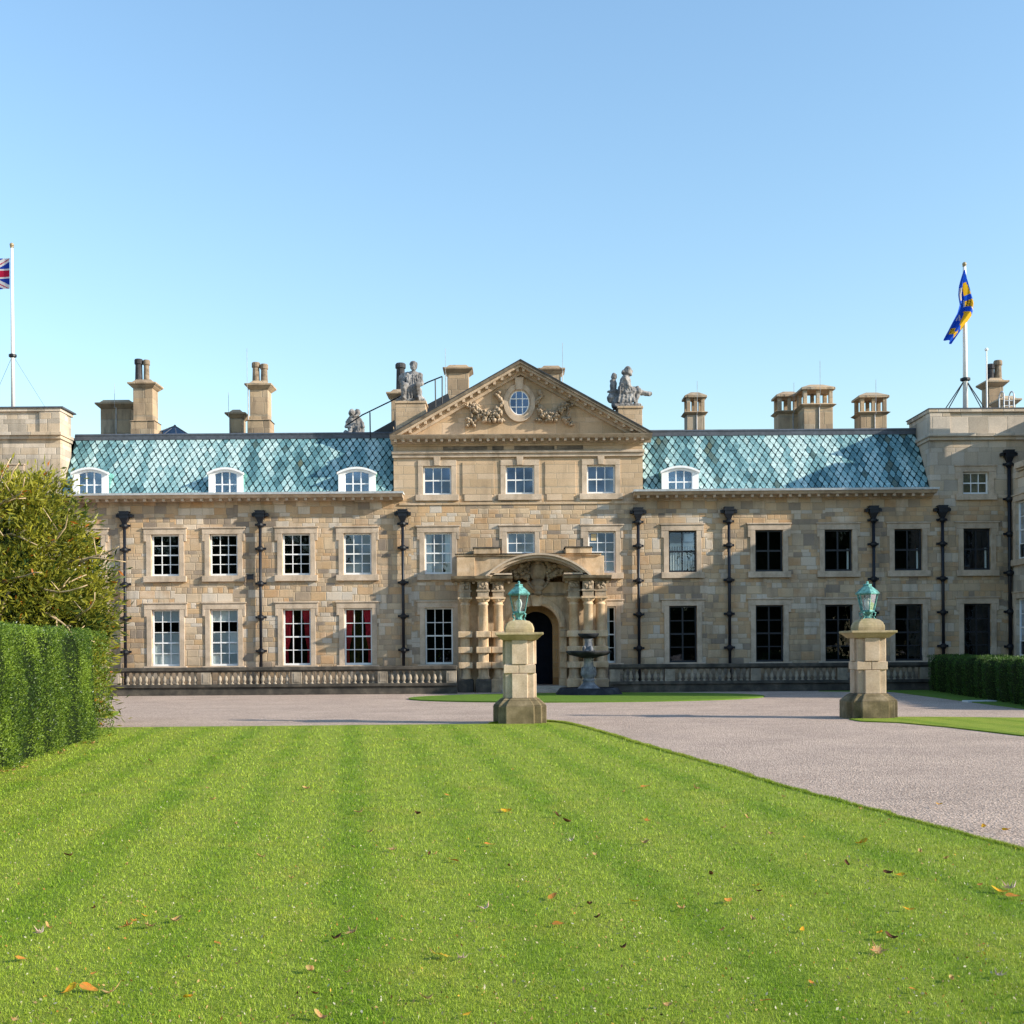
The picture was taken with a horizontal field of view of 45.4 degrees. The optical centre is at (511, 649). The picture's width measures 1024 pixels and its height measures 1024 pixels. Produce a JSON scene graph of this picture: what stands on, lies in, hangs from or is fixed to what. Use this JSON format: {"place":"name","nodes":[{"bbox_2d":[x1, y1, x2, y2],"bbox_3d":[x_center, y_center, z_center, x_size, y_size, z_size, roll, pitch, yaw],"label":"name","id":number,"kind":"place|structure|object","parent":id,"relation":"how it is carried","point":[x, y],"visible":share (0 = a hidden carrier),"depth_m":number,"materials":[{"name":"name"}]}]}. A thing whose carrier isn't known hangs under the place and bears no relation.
{"place":"outdoors","nodes":[
{"label":"outdoors","id":0,"kind":"place"},
{"bbox_2d":[95,711,118,717],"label":"corner lawn","id":1,"kind":"structure","parent":0,"point":[116,712],"depth_m":39.87,"materials":[{"name":"green plant"}]},
{"bbox_2d":[0,722,1023,1023],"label":"lawn","id":2,"kind":"structure","parent":0,"point":[534,744],"depth_m":10.45,"materials":[{"name":"green plant"}]},
{"bbox_2d":[33,926,48,933],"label":"fallen leaf","id":3,"kind":"object","parent":2,"relation":"on","point":[39,931],"visible":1,"depth_m":8.53,"materials":[{"name":"beige plant"}]},
{"bbox_2d":[0,620,115,770],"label":"clipped hedge","id":4,"kind":"object","parent":2,"relation":"on","point":[48,698],"visible":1,"depth_m":24.09,"materials":[{"name":"green plant"}]},
{"bbox_2d":[0,452,133,725],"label":"leafy tree","id":5,"kind":"object","parent":2,"relation":"on","point":[41,586],"visible":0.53,"depth_m":32.31,"materials":[{"name":"green plant"}]},
{"bbox_2d":[62,982,75,992],"bbox_3d":[-2.556,1.952,7.092,0.056,0.024,0.157,-5,16,26],"label":"fallen leaf","id":6,"kind":"object","parent":2,"relation":"on","point":[71,986],"visible":1,"depth_m":7.10,"materials":[{"name":"yellow plant"}]},
{"bbox_2d":[74,982,97,990],"bbox_3d":[-2.473,1.950,7.105,0.155,0.014,0.054,16,26,3],"label":"fallen leaf","id":7,"kind":"object","parent":2,"relation":"on","point":[86,986],"visible":1,"depth_m":7.11,"materials":[{"name":"orange plant"}]},
{"bbox_2d":[101,982,119,992],"bbox_3d":[-2.327,1.951,7.064,0.128,0.050,0.182,-13,-7,-42],"label":"fallen leaf","id":8,"kind":"object","parent":2,"relation":"on","point":[105,991],"visible":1,"depth_m":7.03,"materials":[{"name":"beige plant"}]},
{"bbox_2d":[169,915,181,920],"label":"fallen leaf","id":9,"kind":"object","parent":2,"relation":"on","point":[176,918],"visible":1,"depth_m":8.92,"materials":[{"name":"beige plant"}]},
{"bbox_2d":[305,965,313,970],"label":"fallen leaf","id":10,"kind":"object","parent":2,"relation":"on","point":[309,968],"visible":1,"depth_m":7.49,"materials":[{"name":"beige plant"}]},
{"bbox_2d":[314,1009,327,1018],"bbox_3d":[-1.035,1.935,6.527,0.125,0.035,0.040,16,15,17],"label":"fallen leaf","id":11,"kind":"object","parent":2,"relation":"on","point":[319,1014],"visible":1,"depth_m":6.53,"materials":[{"name":"beige plant"}]},
{"bbox_2d":[345,923,366,933],"bbox_3d":[-1.089,1.919,8.452,0.195,0.054,0.138,-24,11,10],"label":"fallen leaf","id":12,"kind":"object","parent":2,"relation":"on","point":[350,931],"visible":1,"depth_m":8.48,"materials":[{"name":"beige plant"}]},
{"bbox_2d":[413,992,433,998],"bbox_3d":[-0.499,1.935,6.861,0.122,0.034,0.038,3,-5,-7],"label":"fallen leaf","id":13,"kind":"object","parent":2,"relation":"on","point":[428,997],"visible":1,"depth_m":6.85,"materials":[{"name":"plant"}]},
{"bbox_2d":[493,581,546,723],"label":"gate pier","id":14,"kind":"structure","parent":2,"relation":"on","point":[519,702],"depth_m":32.96,"materials":[{"name":"stone"}]},
{"bbox_2d":[548,893,556,898],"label":"fallen leaf","id":15,"kind":"object","parent":2,"relation":"on","point":[552,895],"visible":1,"depth_m":9.63,"materials":[{"name":"orange plant"}]},
{"bbox_2d":[552,921,563,924],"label":"fallen leaf","id":16,"kind":"object","parent":2,"relation":"on","point":[556,922],"visible":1,"depth_m":8.69,"materials":[{"name":"orange plant"}]},
{"bbox_2d":[662,1001,675,1006],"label":"fallen leaf","id":17,"kind":"object","parent":2,"relation":"on","point":[667,1003],"visible":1,"depth_m":6.70,"materials":[{"name":"beige plant"}]},
{"bbox_2d":[488,720,1023,850],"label":"edge grass","id":18,"kind":"structure","parent":2,"relation":"on","point":[885,811],"depth_m":17.00,"materials":[{"name":"green plant"}]},
{"bbox_2d":[855,837,868,842],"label":"fallen leaf","id":19,"kind":"object","parent":2,"relation":"on","point":[863,840],"visible":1,"depth_m":12.26,"materials":[{"name":"plant"}]},
{"bbox_2d":[871,938,887,955],"bbox_3d":[2.330,1.919,7.832,0.128,0.051,0.182,24,33,31],"label":"fallen leaf","id":20,"kind":"object","parent":2,"relation":"on","point":[879,950],"visible":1,"depth_m":7.87,"materials":[{"name":"beige plant"}]},
{"bbox_2d":[878,931,897,938],"bbox_3d":[2.521,1.907,8.211,0.133,0.034,0.041,13,29,14],"label":"fallen leaf","id":21,"kind":"object","parent":2,"relation":"on","point":[889,934],"visible":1,"depth_m":8.22,"materials":[{"name":"brown plant"}]},
{"bbox_2d":[991,885,1009,891],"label":"fallen leaf","id":22,"kind":"object","parent":2,"relation":"on","point":[997,889],"visible":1,"depth_m":9.77,"materials":[{"name":"yellow plant"}]},
{"bbox_2d":[994,967,1008,975],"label":"fallen leaf","id":23,"kind":"object","parent":2,"relation":"on","point":[1000,974],"visible":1,"depth_m":7.23,"materials":[{"name":"grey plant"}]},
{"bbox_2d":[1001,881,1023,887],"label":"fallen leaf","id":24,"kind":"object","parent":2,"relation":"on","point":[1011,886],"visible":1,"depth_m":9.84,"materials":[{"name":"grey plant"}]},
{"bbox_2d":[1005,893,1020,896],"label":"fallen leaf","id":25,"kind":"object","parent":2,"relation":"on","point":[1009,894],"visible":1,"depth_m":9.54,"materials":[{"name":"orange plant"}]},
{"bbox_2d":[0,0,1023,437],"label":"sky","id":26,"kind":"structure","parent":0,"point":[739,204],"materials":[{"name":"blue"}]},
{"bbox_2d":[96,684,1023,846],"bbox_3d":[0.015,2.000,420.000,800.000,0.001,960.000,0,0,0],"label":"gravel drive","id":27,"kind":"structure","parent":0,"point":[971,781],"depth_m":28.81,"materials":[{"name":"grey gravel"}]},
{"bbox_2d":[94,665,457,695],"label":"balustrade","id":28,"kind":"object","parent":27,"relation":"on","point":[206,686],"visible":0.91,"depth_m":56.74,"materials":[{"name":"stone"}]},
{"bbox_2d":[0,343,1023,692],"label":"stately house","id":29,"kind":"structure","parent":27,"relation":"on","point":[418,533],"depth_m":60.00,"materials":[{"name":"stone"}]},
{"bbox_2d":[0,463,24,491],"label":"window","id":30,"kind":"structure","parent":29,"relation":"in","point":[21,466],"depth_m":59.93,"materials":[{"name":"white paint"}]},
{"bbox_2d":[1,243,43,406],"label":"flagpole","id":31,"kind":"object","parent":29,"relation":"on","point":[12,355],"visible":0.94,"depth_m":60.83,"materials":[{"name":"white metal"}]},
{"bbox_2d":[0,258,9,288],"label":"union flag","id":32,"kind":"object","parent":31,"relation":"attached to","point":[4,273],"visible":1,"depth_m":60.96,"materials":[{"name":"fabric"}]},
{"bbox_2d":[69,528,109,582],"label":"window","id":33,"kind":"structure","parent":29,"relation":"in","point":[105,532],"depth_m":59.95,"materials":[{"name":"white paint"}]},
{"bbox_2d":[142,527,186,581],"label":"window","id":34,"kind":"structure","parent":29,"relation":"in","point":[167,547],"depth_m":60.15,"materials":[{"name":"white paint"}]},
{"bbox_2d":[143,602,187,667],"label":"window","id":35,"kind":"structure","parent":29,"relation":"in","point":[168,617],"depth_m":60.15,"materials":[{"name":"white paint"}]},
{"bbox_2d":[200,527,245,581],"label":"window","id":36,"kind":"structure","parent":29,"relation":"in","point":[225,549],"depth_m":60.15,"materials":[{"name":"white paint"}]},
{"bbox_2d":[201,602,245,666],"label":"window","id":37,"kind":"structure","parent":29,"relation":"in","point":[226,617],"depth_m":60.15,"materials":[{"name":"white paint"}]},
{"bbox_2d":[273,526,318,580],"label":"window","id":38,"kind":"structure","parent":29,"relation":"in","point":[298,546],"depth_m":60.15,"materials":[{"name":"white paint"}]},
{"bbox_2d":[274,601,318,666],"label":"window","id":39,"kind":"structure","parent":29,"relation":"in","point":[298,619],"depth_m":60.15,"materials":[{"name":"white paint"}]},
{"bbox_2d":[344,409,364,431],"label":"crouching statue","id":40,"kind":"object","parent":29,"relation":"on","point":[357,425],"visible":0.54,"depth_m":63.33,"materials":[{"name":"stone"}]},
{"bbox_2d":[335,526,379,580],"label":"window","id":41,"kind":"structure","parent":29,"relation":"in","point":[357,554],"depth_m":60.15,"materials":[{"name":"white paint"}]},
{"bbox_2d":[335,601,379,665],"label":"window","id":42,"kind":"structure","parent":29,"relation":"in","point":[360,616],"depth_m":60.15,"materials":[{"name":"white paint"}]},
{"bbox_2d":[346,376,442,437],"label":"roof handrail","id":43,"kind":"object","parent":29,"relation":"on","point":[369,412],"visible":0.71,"depth_m":61.77,"materials":[{"name":"black metal"}]},
{"bbox_2d":[396,361,425,400],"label":"seated statue","id":44,"kind":"object","parent":29,"relation":"on","point":[411,382],"visible":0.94,"depth_m":60.82,"materials":[{"name":"stone"}]},
{"bbox_2d":[416,600,457,666],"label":"window","id":45,"kind":"structure","parent":29,"relation":"in","point":[438,618],"depth_m":60.15,"materials":[{"name":"white paint"}]},
{"bbox_2d":[415,457,458,500],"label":"window","id":46,"kind":"structure","parent":29,"relation":"in","point":[434,483],"depth_m":59.95,"materials":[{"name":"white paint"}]},
{"bbox_2d":[416,525,459,579],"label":"window","id":47,"kind":"structure","parent":29,"relation":"in","point":[440,562],"depth_m":60.15,"materials":[{"name":"white paint"}]},
{"bbox_2d":[498,457,541,499],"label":"window","id":48,"kind":"structure","parent":29,"relation":"in","point":[520,481],"depth_m":59.98,"materials":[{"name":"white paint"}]},
{"bbox_2d":[498,524,542,579],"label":"window","id":49,"kind":"structure","parent":29,"relation":"in","point":[515,538],"depth_m":60.15,"materials":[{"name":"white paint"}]},
{"bbox_2d":[579,456,622,499],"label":"window","id":50,"kind":"structure","parent":29,"relation":"in","point":[600,481],"depth_m":59.95,"materials":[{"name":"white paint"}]},
{"bbox_2d":[579,524,623,578],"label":"window","id":51,"kind":"structure","parent":29,"relation":"in","point":[602,542],"depth_m":60.15,"materials":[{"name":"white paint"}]},
{"bbox_2d":[607,599,623,663],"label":"window","id":52,"kind":"structure","parent":29,"relation":"in","point":[613,639],"depth_m":60.15,"materials":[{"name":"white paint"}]},
{"bbox_2d":[607,366,651,409],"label":"seated statue","id":53,"kind":"object","parent":29,"relation":"on","point":[625,393],"visible":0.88,"depth_m":60.93,"materials":[{"name":"stone"}]},
{"bbox_2d":[660,523,704,577],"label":"window","id":54,"kind":"structure","parent":29,"relation":"in","point":[682,542],"depth_m":60.15,"materials":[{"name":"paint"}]},
{"bbox_2d":[660,598,705,663],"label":"window","id":55,"kind":"structure","parent":29,"relation":"in","point":[682,638],"depth_m":60.15,"materials":[{"name":"paint"}]},
{"bbox_2d":[746,523,791,577],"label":"window","id":56,"kind":"structure","parent":29,"relation":"in","point":[765,538],"depth_m":60.15,"materials":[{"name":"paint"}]},
{"bbox_2d":[747,598,791,662],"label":"window","id":57,"kind":"structure","parent":29,"relation":"in","point":[767,614],"depth_m":60.15,"materials":[{"name":"glass"}]},
{"bbox_2d":[816,522,860,576],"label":"window","id":58,"kind":"structure","parent":29,"relation":"in","point":[837,558],"depth_m":59.99,"materials":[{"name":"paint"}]},
{"bbox_2d":[816,597,861,662],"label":"window","id":59,"kind":"structure","parent":29,"relation":"in","point":[835,612],"depth_m":60.17,"materials":[{"name":"paint"}]},
{"bbox_2d":[886,522,930,576],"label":"window","id":60,"kind":"structure","parent":29,"relation":"in","point":[904,537],"depth_m":59.98,"materials":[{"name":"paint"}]},
{"bbox_2d":[886,597,931,661],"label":"window","id":61,"kind":"structure","parent":29,"relation":"in","point":[905,612],"depth_m":60.15,"materials":[{"name":"paint"}]},
{"bbox_2d":[946,262,984,407],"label":"flagpole","id":62,"kind":"object","parent":29,"relation":"on","point":[965,379],"visible":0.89,"depth_m":61.31,"materials":[{"name":"white metal"}]},
{"bbox_2d":[944,270,973,343],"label":"heraldic flag","id":63,"kind":"object","parent":62,"relation":"hanging from","point":[963,316],"visible":1,"depth_m":61.12,"materials":[{"name":"fabric"}]},
{"bbox_2d":[954,464,997,499],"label":"window","id":64,"kind":"structure","parent":29,"relation":"in","point":[972,484],"depth_m":59.95,"materials":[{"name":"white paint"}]},
{"bbox_2d":[955,521,999,575],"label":"window","id":65,"kind":"structure","parent":29,"relation":"in","point":[973,544],"depth_m":59.99,"materials":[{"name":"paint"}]},
{"bbox_2d":[955,596,999,654],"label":"window","id":66,"kind":"structure","parent":29,"relation":"in","point":[974,611],"depth_m":60.15,"materials":[{"name":"paint"}]},
{"bbox_2d":[985,348,987,407],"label":"mast","id":67,"kind":"object","parent":29,"relation":"on","point":[986,349],"visible":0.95,"depth_m":61.97,"materials":[{"name":"white metal"}]},
{"bbox_2d":[999,391,1014,406],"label":"roof ladder","id":68,"kind":"object","parent":29,"relation":"on","point":[1008,400],"visible":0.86,"depth_m":61.99,"materials":[{"name":"metal"}]},
{"bbox_2d":[1011,492,1023,565],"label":"window","id":69,"kind":"structure","parent":29,"relation":"in","point":[1020,496],"depth_m":59.39,"materials":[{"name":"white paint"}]},
{"bbox_2d":[1012,591,1023,655],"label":"window","id":70,"kind":"structure","parent":29,"relation":"in","point":[1018,594],"depth_m":59.39,"materials":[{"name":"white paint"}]},
{"bbox_2d":[609,662,932,691],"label":"balustrade","id":71,"kind":"object","parent":27,"relation":"on","point":[755,682],"visible":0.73,"depth_m":56.74,"materials":[{"name":"stone"}]},
{"bbox_2d":[839,581,897,718],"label":"gate pier","id":72,"kind":"structure","parent":27,"relation":"on","point":[867,696],"depth_m":34.30,"materials":[{"name":"stone"}]},
{"bbox_2d":[409,692,764,702],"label":"island lawn","id":73,"kind":"structure","parent":0,"point":[623,697],"depth_m":49.55,"materials":[{"name":"green plant"}]},
{"bbox_2d":[556,633,621,694],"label":"fountain","id":74,"kind":"object","parent":73,"relation":"on","point":[588,653],"visible":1,"depth_m":53.20,"materials":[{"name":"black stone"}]},
{"bbox_2d":[824,690,1023,708],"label":"border lawn","id":75,"kind":"structure","parent":0,"point":[938,694],"depth_m":48.52,"materials":[{"name":"green plant"}]},
{"bbox_2d":[924,653,1023,705],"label":"yew hedge","id":76,"kind":"object","parent":75,"relation":"on","point":[1000,677],"visible":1,"depth_m":46.57,"materials":[{"name":"green plant"}]},
{"bbox_2d":[962,700,996,702],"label":"stone slab","id":77,"kind":"structure","parent":75,"relation":"on","point":[969,701],"depth_m":43.91,"materials":[{"name":"stone"}]},
{"bbox_2d":[849,717,1023,736],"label":"verge lawn","id":78,"kind":"structure","parent":0,"point":[1008,725],"depth_m":31.85,"materials":[{"name":"green plant"}]}
]}

